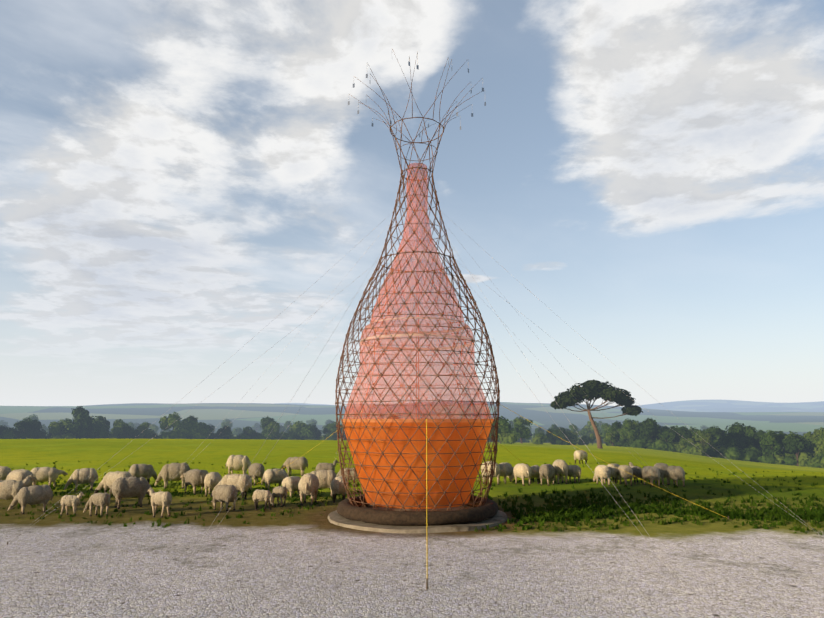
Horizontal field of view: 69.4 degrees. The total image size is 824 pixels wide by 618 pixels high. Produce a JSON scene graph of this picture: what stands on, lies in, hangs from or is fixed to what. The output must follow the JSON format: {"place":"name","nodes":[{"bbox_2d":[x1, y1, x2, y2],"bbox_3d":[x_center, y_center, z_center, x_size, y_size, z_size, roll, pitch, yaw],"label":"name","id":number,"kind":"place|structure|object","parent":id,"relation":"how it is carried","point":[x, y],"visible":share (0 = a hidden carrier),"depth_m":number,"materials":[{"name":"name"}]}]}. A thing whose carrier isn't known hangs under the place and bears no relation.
{"place":"outdoors","nodes":[
{"label":"outdoors","id":0,"kind":"place"},
{"bbox_2d":[0,400,823,617],"bbox_3d":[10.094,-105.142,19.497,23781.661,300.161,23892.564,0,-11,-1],"label":"ground","id":1,"kind":"structure","parent":0,"point":[310,563],"depth_m":9.51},
{"bbox_2d":[0,466,11,479],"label":"sheep","id":2,"kind":"object","parent":1,"relation":"on","point":[5,471],"visible":0.67,"depth_m":16.94},
{"bbox_2d":[0,427,20,438],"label":"tree","id":3,"kind":"object","parent":1,"relation":"on","point":[4,431],"visible":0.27,"depth_m":225.05,"materials":[{"name":"green plant"}]},
{"bbox_2d":[0,474,36,508],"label":"sheep","id":4,"kind":"object","parent":1,"relation":"on","point":[9,489],"visible":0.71,"depth_m":13.40},
{"bbox_2d":[6,469,33,486],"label":"sheep","id":5,"kind":"object","parent":1,"relation":"on","point":[20,474],"visible":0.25,"depth_m":15.45},
{"bbox_2d":[12,418,41,438],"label":"tree","id":6,"kind":"object","parent":1,"relation":"on","point":[24,427],"visible":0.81,"depth_m":226.77,"materials":[{"name":"green plant"}]},
{"bbox_2d":[7,484,52,513],"bbox_3d":[-8.214,4.101,12.851,0.811,0.574,0.378,9,-14,-39],"label":"sheep","id":7,"kind":"object","parent":1,"relation":"on","point":[32,495],"visible":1,"depth_m":12.77},
{"bbox_2d":[18,419,47,438],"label":"tree","id":8,"kind":"object","parent":1,"relation":"on","point":[37,426],"visible":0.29,"depth_m":234.15,"materials":[{"name":"green plant"}]},
{"bbox_2d":[31,467,67,487],"bbox_3d":[-10.499,4.855,17.126,0.998,0.606,0.447,3,-11,-14],"label":"sheep","id":9,"kind":"object","parent":1,"relation":"on","point":[45,474],"visible":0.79,"depth_m":17.00},
{"bbox_2d":[48,418,75,438],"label":"tree","id":10,"kind":"object","parent":1,"relation":"on","point":[55,426],"visible":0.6,"depth_m":231.40,"materials":[{"name":"green plant"}]},
{"bbox_2d":[60,492,84,515],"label":"sheep","id":11,"kind":"object","parent":1,"relation":"on","point":[73,501],"visible":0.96,"depth_m":12.48},
{"bbox_2d":[60,406,95,438],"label":"tree","id":12,"kind":"object","parent":1,"relation":"on","point":[82,421],"visible":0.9,"depth_m":235.30,"materials":[{"name":"green plant"}]},
{"bbox_2d":[64,468,97,490],"bbox_3d":[-9.257,4.779,16.682,0.815,0.608,0.357,5,-12,-26],"label":"sheep","id":13,"kind":"object","parent":1,"relation":"on","point":[77,476],"visible":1,"depth_m":16.60},
{"bbox_2d":[81,422,110,438],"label":"tree","id":14,"kind":"object","parent":1,"relation":"on","point":[98,430],"visible":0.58,"depth_m":240.17,"materials":[{"name":"green plant"}]},
{"bbox_2d":[83,493,110,516],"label":"sheep","id":15,"kind":"object","parent":1,"relation":"on","point":[101,500],"visible":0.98,"depth_m":12.38},
{"bbox_2d":[93,416,109,431],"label":"tree","id":16,"kind":"object","parent":1,"relation":"on","point":[102,420],"visible":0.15,"depth_m":249.25,"materials":[{"name":"green plant"}]},
{"bbox_2d":[94,471,132,498],"bbox_3d":[-7.667,4.511,15.312,1.104,0.656,0.431,-4,-11,20],"label":"sheep","id":17,"kind":"object","parent":1,"relation":"on","point":[108,480],"visible":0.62,"depth_m":15.20},
{"bbox_2d":[106,419,127,438],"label":"tree","id":18,"kind":"object","parent":1,"relation":"on","point":[116,430],"visible":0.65,"depth_m":248.47,"materials":[{"name":"green plant"}]},
{"bbox_2d":[117,425,139,438],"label":"tree","id":19,"kind":"object","parent":1,"relation":"on","point":[130,432],"visible":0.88,"depth_m":247.71,"materials":[{"name":"green plant"}]},
{"bbox_2d":[109,477,151,508],"bbox_3d":[-6.394,4.212,13.717,1.056,0.674,0.430,7,-12,-32],"label":"sheep","id":20,"kind":"object","parent":1,"relation":"on","point":[123,487],"visible":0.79,"depth_m":13.54},
{"bbox_2d":[128,464,156,482],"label":"sheep","id":21,"kind":"object","parent":1,"relation":"on","point":[143,470],"visible":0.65,"depth_m":17.91},
{"bbox_2d":[135,422,153,437],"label":"tree","id":22,"kind":"object","parent":1,"relation":"on","point":[142,427],"visible":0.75,"depth_m":257.76,"materials":[{"name":"green plant"}]},
{"bbox_2d":[147,488,171,517],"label":"sheep","id":23,"kind":"object","parent":1,"relation":"on","point":[163,499],"visible":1,"depth_m":12.27},
{"bbox_2d":[159,412,182,438],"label":"tree","id":24,"kind":"object","parent":1,"relation":"on","point":[167,422],"visible":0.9,"depth_m":253.98,"materials":[{"name":"green plant"}]},
{"bbox_2d":[155,463,190,488],"bbox_3d":[-6.962,4.849,17.336,1.000,0.724,0.461,3,-11,-15],"label":"sheep","id":25,"kind":"object","parent":1,"relation":"on","point":[166,473],"visible":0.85,"depth_m":17.22},
{"bbox_2d":[179,420,199,438],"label":"tree","id":26,"kind":"object","parent":1,"relation":"on","point":[188,429],"visible":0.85,"depth_m":258.48,"materials":[{"name":"green plant"}]},
{"bbox_2d":[175,415,204,429],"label":"tree","id":27,"kind":"object","parent":1,"relation":"on","point":[187,419],"visible":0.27,"depth_m":264.61,"materials":[{"name":"green plant"}]},
{"bbox_2d":[180,469,206,494],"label":"sheep","id":28,"kind":"object","parent":1,"relation":"on","point":[194,478],"visible":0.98,"depth_m":15.97},
{"bbox_2d":[189,425,210,438],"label":"tree","id":29,"kind":"object","parent":1,"relation":"on","point":[202,433],"visible":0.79,"depth_m":261.13,"materials":[{"name":"green plant"}]},
{"bbox_2d":[204,472,221,496],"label":"sheep","id":30,"kind":"object","parent":1,"relation":"on","point":[212,480],"visible":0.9,"depth_m":15.55},
{"bbox_2d":[217,426,230,438],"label":"tree","id":31,"kind":"object","parent":1,"relation":"on","point":[223,431],"visible":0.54,"depth_m":267.35,"materials":[{"name":"green plant"}]},
{"bbox_2d":[211,485,237,510],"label":"sheep","id":32,"kind":"object","parent":1,"relation":"on","point":[221,493],"visible":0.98,"depth_m":13.16},
{"bbox_2d":[210,474,251,500],"bbox_3d":[-4.533,4.473,14.987,1.041,0.630,0.404,-1,-11,7],"label":"sheep","id":33,"kind":"object","parent":1,"relation":"on","point":[231,479],"visible":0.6,"depth_m":14.86},
{"bbox_2d":[226,455,250,473],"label":"sheep","id":34,"kind":"object","parent":1,"relation":"on","point":[238,462],"visible":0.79,"depth_m":20.49},
{"bbox_2d":[241,426,259,438],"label":"tree","id":35,"kind":"object","parent":1,"relation":"on","point":[247,431],"visible":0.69,"depth_m":285.31,"materials":[{"name":"green plant"}]},
{"bbox_2d":[248,463,264,484],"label":"sheep","id":36,"kind":"object","parent":1,"relation":"on","point":[253,469],"visible":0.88,"depth_m":18.28},
{"bbox_2d":[252,489,274,509],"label":"sheep","id":37,"kind":"object","parent":1,"relation":"on","point":[258,495],"visible":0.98,"depth_m":13.21},
{"bbox_2d":[257,429,274,439],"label":"tree","id":38,"kind":"object","parent":1,"relation":"on","point":[266,434],"visible":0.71,"depth_m":273.50,"materials":[{"name":"green plant"}]},
{"bbox_2d":[260,416,274,433],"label":"tree","id":39,"kind":"object","parent":1,"relation":"on","point":[267,420],"visible":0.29,"depth_m":288.96,"materials":[{"name":"green plant"}]},
{"bbox_2d":[265,422,279,436],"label":"tree","id":40,"kind":"object","parent":1,"relation":"on","point":[270,427],"visible":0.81,"depth_m":279.66,"materials":[{"name":"green plant"}]},
{"bbox_2d":[263,469,288,489],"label":"sheep","id":41,"kind":"object","parent":1,"relation":"on","point":[271,476],"visible":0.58,"depth_m":17.02},
{"bbox_2d":[271,486,287,506],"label":"sheep","id":42,"kind":"object","parent":1,"relation":"on","point":[279,491],"visible":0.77,"depth_m":13.87},
{"bbox_2d":[282,476,300,498],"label":"sheep","id":43,"kind":"object","parent":1,"relation":"on","point":[291,483],"visible":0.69,"depth_m":15.11},
{"bbox_2d":[280,457,307,475],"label":"sheep","id":44,"kind":"object","parent":1,"relation":"on","point":[297,463],"visible":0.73,"depth_m":21.15},
{"bbox_2d":[287,420,305,434],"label":"tree","id":45,"kind":"object","parent":1,"relation":"on","point":[297,426],"visible":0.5,"depth_m":290.66,"materials":[{"name":"green plant"}]},
{"bbox_2d":[297,424,315,439],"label":"tree","id":46,"kind":"object","parent":1,"relation":"on","point":[307,431],"visible":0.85,"depth_m":282.02,"materials":[{"name":"green plant"}]},
{"bbox_2d":[298,473,318,505],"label":"sheep","id":47,"kind":"object","parent":1,"relation":"on","point":[308,484],"visible":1,"depth_m":13.96},
{"bbox_2d":[299,470,336,497],"bbox_3d":[-2.416,4.539,15.480,0.982,0.683,0.431,1,-11,-7],"label":"sheep","id":48,"kind":"object","parent":1,"relation":"on","point":[326,477],"visible":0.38,"depth_m":15.36},
{"bbox_2d":[315,460,338,470],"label":"sheep","id":49,"kind":"object","parent":1,"relation":"on","point":[325,466],"visible":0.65,"depth_m":19.98},
{"bbox_2d":[324,421,341,439],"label":"tree","id":50,"kind":"object","parent":1,"relation":"on","point":[331,427],"visible":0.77,"depth_m":285.05,"materials":[{"name":"green plant"}]},
{"bbox_2d":[330,476,346,502],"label":"sheep","id":51,"kind":"object","parent":1,"relation":"on","point":[337,485],"visible":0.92,"depth_m":14.41},
{"bbox_2d":[336,468,358,484],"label":"sheep","id":52,"kind":"object","parent":1,"relation":"on","point":[345,473],"visible":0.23,"depth_m":17.93},
{"bbox_2d":[2,460,823,535],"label":"grass tufts","id":53,"kind":"object","parent":1,"relation":"on","point":[663,522],"visible":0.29,"depth_m":12.29,"materials":[{"name":"green plant"}]},
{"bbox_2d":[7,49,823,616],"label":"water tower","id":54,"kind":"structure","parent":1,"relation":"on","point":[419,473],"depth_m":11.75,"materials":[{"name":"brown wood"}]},
{"bbox_2d":[481,461,499,484],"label":"sheep","id":55,"kind":"object","parent":1,"relation":"on","point":[497,471],"visible":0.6,"depth_m":18.34},
{"bbox_2d":[489,416,513,443],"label":"tree","id":56,"kind":"object","parent":1,"relation":"on","point":[504,424],"visible":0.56,"depth_m":160.16,"materials":[{"name":"green plant"}]},
{"bbox_2d":[498,462,512,482],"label":"sheep","id":57,"kind":"object","parent":1,"relation":"on","point":[506,468],"visible":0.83,"depth_m":18.84},
{"bbox_2d":[498,430,517,443],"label":"bush","id":58,"kind":"object","parent":1,"relation":"on","point":[506,438],"visible":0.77,"depth_m":156.89,"materials":[{"name":"green plant"}]},
{"bbox_2d":[511,425,530,443],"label":"tree","id":59,"kind":"object","parent":1,"relation":"on","point":[522,431],"visible":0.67,"depth_m":178.37,"materials":[{"name":"green plant"}]},
{"bbox_2d":[510,463,531,485],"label":"sheep","id":60,"kind":"object","parent":1,"relation":"on","point":[523,471],"visible":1,"depth_m":18.13},
{"bbox_2d":[512,416,532,440],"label":"tree","id":61,"kind":"object","parent":1,"relation":"on","point":[520,421],"visible":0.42,"depth_m":205.42,"materials":[{"name":"green plant"}]},
{"bbox_2d":[530,465,540,483],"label":"sheep","id":62,"kind":"object","parent":1,"relation":"on","point":[535,472],"visible":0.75,"depth_m":18.57},
{"bbox_2d":[532,435,542,443],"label":"bush","id":63,"kind":"object","parent":1,"relation":"on","point":[536,439],"visible":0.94,"depth_m":191.22,"materials":[{"name":"green plant"}]},
{"bbox_2d":[539,464,554,485],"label":"sheep","id":64,"kind":"object","parent":1,"relation":"on","point":[547,471],"visible":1,"depth_m":18.16},
{"bbox_2d":[552,459,567,483],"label":"sheep","id":65,"kind":"object","parent":1,"relation":"on","point":[561,468],"visible":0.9,"depth_m":18.55},
{"bbox_2d":[550,427,573,440],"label":"tree","id":66,"kind":"object","parent":1,"relation":"on","point":[558,432],"visible":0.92,"depth_m":208.43,"materials":[{"name":"green plant"}]},
{"bbox_2d":[555,439,576,444],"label":"bush","id":67,"kind":"object","parent":1,"relation":"on","point":[561,442],"visible":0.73,"depth_m":206.54,"materials":[{"name":"green plant"}]},
{"bbox_2d":[559,465,580,482],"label":"sheep","id":68,"kind":"object","parent":1,"relation":"on","point":[574,471],"visible":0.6,"depth_m":18.88},
{"bbox_2d":[574,450,587,463],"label":"sheep","id":69,"kind":"object","parent":1,"relation":"on","point":[583,454],"visible":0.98,"depth_m":26.89},
{"bbox_2d":[577,434,589,444],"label":"bush","id":70,"kind":"object","parent":1,"relation":"on","point":[585,439],"visible":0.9,"depth_m":220.65,"materials":[{"name":"green plant"}]},
{"bbox_2d":[584,424,598,442],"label":"tree","id":71,"kind":"object","parent":1,"relation":"on","point":[588,428],"visible":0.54,"depth_m":309.02,"materials":[{"name":"green plant"}]},
{"bbox_2d":[550,379,642,448],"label":"stone pine tree","id":72,"kind":"object","parent":1,"relation":"on","point":[592,390],"visible":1,"depth_m":119.45,"materials":[{"name":"green plant"}]},
{"bbox_2d":[593,465,610,485],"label":"sheep","id":73,"kind":"object","parent":1,"relation":"on","point":[600,473],"visible":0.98,"depth_m":18.11},
{"bbox_2d":[600,423,610,438],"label":"tree","id":74,"kind":"object","parent":1,"relation":"on","point":[605,426],"visible":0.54,"depth_m":227.13,"materials":[{"name":"green plant"}]},
{"bbox_2d":[604,428,618,445],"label":"tree","id":75,"kind":"object","parent":1,"relation":"on","point":[615,432],"visible":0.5,"depth_m":173.28,"materials":[{"name":"green plant"}]},
{"bbox_2d":[607,463,621,483],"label":"sheep","id":76,"kind":"object","parent":1,"relation":"on","point":[614,472],"visible":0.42,"depth_m":18.56},
{"bbox_2d":[616,465,632,485],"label":"sheep","id":77,"kind":"object","parent":1,"relation":"on","point":[623,470],"visible":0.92,"depth_m":18.15},
{"bbox_2d":[620,418,638,439],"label":"tree","id":78,"kind":"object","parent":1,"relation":"on","point":[630,432],"visible":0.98,"depth_m":167.09,"materials":[{"name":"green plant"}]},
{"bbox_2d":[628,462,641,483],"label":"sheep","id":79,"kind":"object","parent":1,"relation":"on","point":[637,470],"visible":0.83,"depth_m":18.61},
{"bbox_2d":[632,437,663,448],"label":"bush","id":80,"kind":"object","parent":1,"relation":"on","point":[639,442],"visible":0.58,"depth_m":159.44,"materials":[{"name":"green plant"}]},
{"bbox_2d":[636,418,661,440],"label":"tree","id":81,"kind":"object","parent":1,"relation":"on","point":[646,430],"visible":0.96,"depth_m":163.00,"materials":[{"name":"green plant"}]},
{"bbox_2d":[641,466,660,486],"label":"sheep","id":82,"kind":"object","parent":1,"relation":"on","point":[649,472],"visible":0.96,"depth_m":17.92},
{"bbox_2d":[482,482,823,523],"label":"grass strip tufts","id":83,"kind":"object","parent":1,"relation":"on","point":[554,513],"visible":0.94,"depth_m":13.14,"materials":[{"name":"green plant"}]},
{"bbox_2d":[650,439,666,450],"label":"bush","id":84,"kind":"object","parent":1,"relation":"on","point":[658,444],"visible":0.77,"depth_m":157.93,"materials":[{"name":"green plant"}]},
{"bbox_2d":[654,463,669,484],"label":"sheep","id":85,"kind":"object","parent":1,"relation":"on","point":[662,467],"visible":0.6,"depth_m":18.35},
{"bbox_2d":[658,429,675,442],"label":"tree","id":86,"kind":"object","parent":1,"relation":"on","point":[665,434],"visible":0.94,"depth_m":159.01,"materials":[{"name":"green plant"}]},
{"bbox_2d":[664,441,680,451],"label":"bush","id":87,"kind":"object","parent":1,"relation":"on","point":[673,447],"visible":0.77,"depth_m":157.68,"materials":[{"name":"green plant"}]},
{"bbox_2d":[666,425,679,443],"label":"tree","id":88,"kind":"object","parent":1,"relation":"on","point":[674,429],"visible":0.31,"depth_m":161.10,"materials":[{"name":"green plant"}]},
{"bbox_2d":[666,466,684,486],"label":"sheep","id":89,"kind":"object","parent":1,"relation":"on","point":[676,473],"visible":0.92,"depth_m":17.92},
{"bbox_2d":[678,437,694,448],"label":"tree","id":90,"kind":"object","parent":1,"relation":"on","point":[682,443],"visible":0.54,"depth_m":155.60,"materials":[{"name":"green plant"}]},
{"bbox_2d":[676,426,698,446],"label":"tree","id":91,"kind":"object","parent":1,"relation":"on","point":[684,432],"visible":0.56,"depth_m":155.69,"materials":[{"name":"green plant"}]},
{"bbox_2d":[692,430,711,447],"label":"tree","id":92,"kind":"object","parent":1,"relation":"on","point":[701,436],"visible":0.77,"depth_m":150.69,"materials":[{"name":"green plant"}]},
{"bbox_2d":[688,446,716,455],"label":"bush","id":93,"kind":"object","parent":1,"relation":"on","point":[694,450],"visible":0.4,"depth_m":147.49,"materials":[{"name":"green plant"}]},
{"bbox_2d":[703,425,726,447],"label":"tree","id":94,"kind":"object","parent":1,"relation":"on","point":[715,433],"visible":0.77,"depth_m":151.59,"materials":[{"name":"green plant"}]},
{"bbox_2d":[703,448,726,458],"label":"bush","id":95,"kind":"object","parent":1,"relation":"on","point":[712,453],"visible":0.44,"depth_m":143.56,"materials":[{"name":"green plant"}]},
{"bbox_2d":[719,432,739,446],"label":"tree","id":96,"kind":"object","parent":1,"relation":"on","point":[728,439],"visible":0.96,"depth_m":141.47,"materials":[{"name":"green plant"}]},
{"bbox_2d":[724,443,741,459],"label":"tree","id":97,"kind":"object","parent":1,"relation":"on","point":[732,453],"visible":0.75,"depth_m":135.80,"materials":[{"name":"green plant"}]},
{"bbox_2d":[731,429,746,448],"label":"tree","id":98,"kind":"object","parent":1,"relation":"on","point":[740,436],"visible":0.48,"depth_m":146.08,"materials":[{"name":"green plant"}]},
{"bbox_2d":[725,422,752,434],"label":"tree","id":99,"kind":"object","parent":1,"relation":"on","point":[738,426],"visible":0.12,"depth_m":149.13,"materials":[{"name":"green plant"}]},
{"bbox_2d":[737,448,761,461],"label":"tree","id":100,"kind":"object","parent":1,"relation":"on","point":[755,454],"visible":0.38,"depth_m":136.13,"materials":[{"name":"green plant"}]},
{"bbox_2d":[738,452,760,461],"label":"bush","id":101,"kind":"object","parent":1,"relation":"on","point":[744,457],"visible":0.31,"depth_m":136.23,"materials":[{"name":"green plant"}]},
{"bbox_2d":[744,434,761,455],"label":"tree","id":102,"kind":"object","parent":1,"relation":"on","point":[751,441],"visible":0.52,"depth_m":140.72,"materials":[{"name":"green plant"}]},
{"bbox_2d":[743,425,764,453],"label":"tree","id":103,"kind":"object","parent":1,"relation":"on","point":[750,431],"visible":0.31,"depth_m":145.35,"materials":[{"name":"green plant"}]},
{"bbox_2d":[759,430,783,455],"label":"tree","id":104,"kind":"object","parent":1,"relation":"on","point":[770,444],"visible":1,"depth_m":132.90,"materials":[{"name":"green plant"}]},
{"bbox_2d":[757,454,797,464],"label":"bush","id":105,"kind":"object","parent":1,"relation":"on","point":[787,460],"visible":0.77,"depth_m":132.02,"materials":[{"name":"green plant"}]},
{"bbox_2d":[775,431,787,451],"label":"tree","id":106,"kind":"object","parent":1,"relation":"on","point":[781,435],"visible":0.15,"depth_m":135.79,"materials":[{"name":"green plant"}]},
{"bbox_2d":[781,433,804,457],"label":"tree","id":107,"kind":"object","parent":1,"relation":"on","point":[793,455],"visible":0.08,"depth_m":133.29,"materials":[{"name":"green plant"}]},
{"bbox_2d":[782,435,809,465],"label":"tree","id":108,"kind":"object","parent":1,"relation":"on","point":[794,444],"visible":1,"depth_m":130.14,"materials":[{"name":"green plant"}]},
{"bbox_2d":[794,451,811,466],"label":"tree","id":109,"kind":"object","parent":1,"relation":"on","point":[802,456],"visible":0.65,"depth_m":129.66,"materials":[{"name":"green plant"}]},
{"bbox_2d":[803,427,822,456],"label":"tree","id":110,"kind":"object","parent":1,"relation":"on","point":[809,436],"visible":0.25,"depth_m":137.99,"materials":[{"name":"green plant"}]},
{"bbox_2d":[803,456,822,467],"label":"tree","id":111,"kind":"object","parent":1,"relation":"on","point":[812,462],"visible":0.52,"depth_m":124.47,"materials":[{"name":"green plant"}]},
{"bbox_2d":[808,436,822,455],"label":"tree","id":112,"kind":"object","parent":1,"relation":"on","point":[814,448],"visible":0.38,"depth_m":131.00,"materials":[{"name":"green plant"}]},
{"bbox_2d":[816,428,823,453],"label":"tree","id":113,"kind":"object","parent":1,"relation":"on","point":[821,443],"visible":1,"depth_m":124.57,"materials":[{"name":"green plant"}]},
{"bbox_2d":[0,0,823,406],"label":"sky","id":114,"kind":"structure","parent":0,"point":[175,175],"materials":[{"name":"blue"}]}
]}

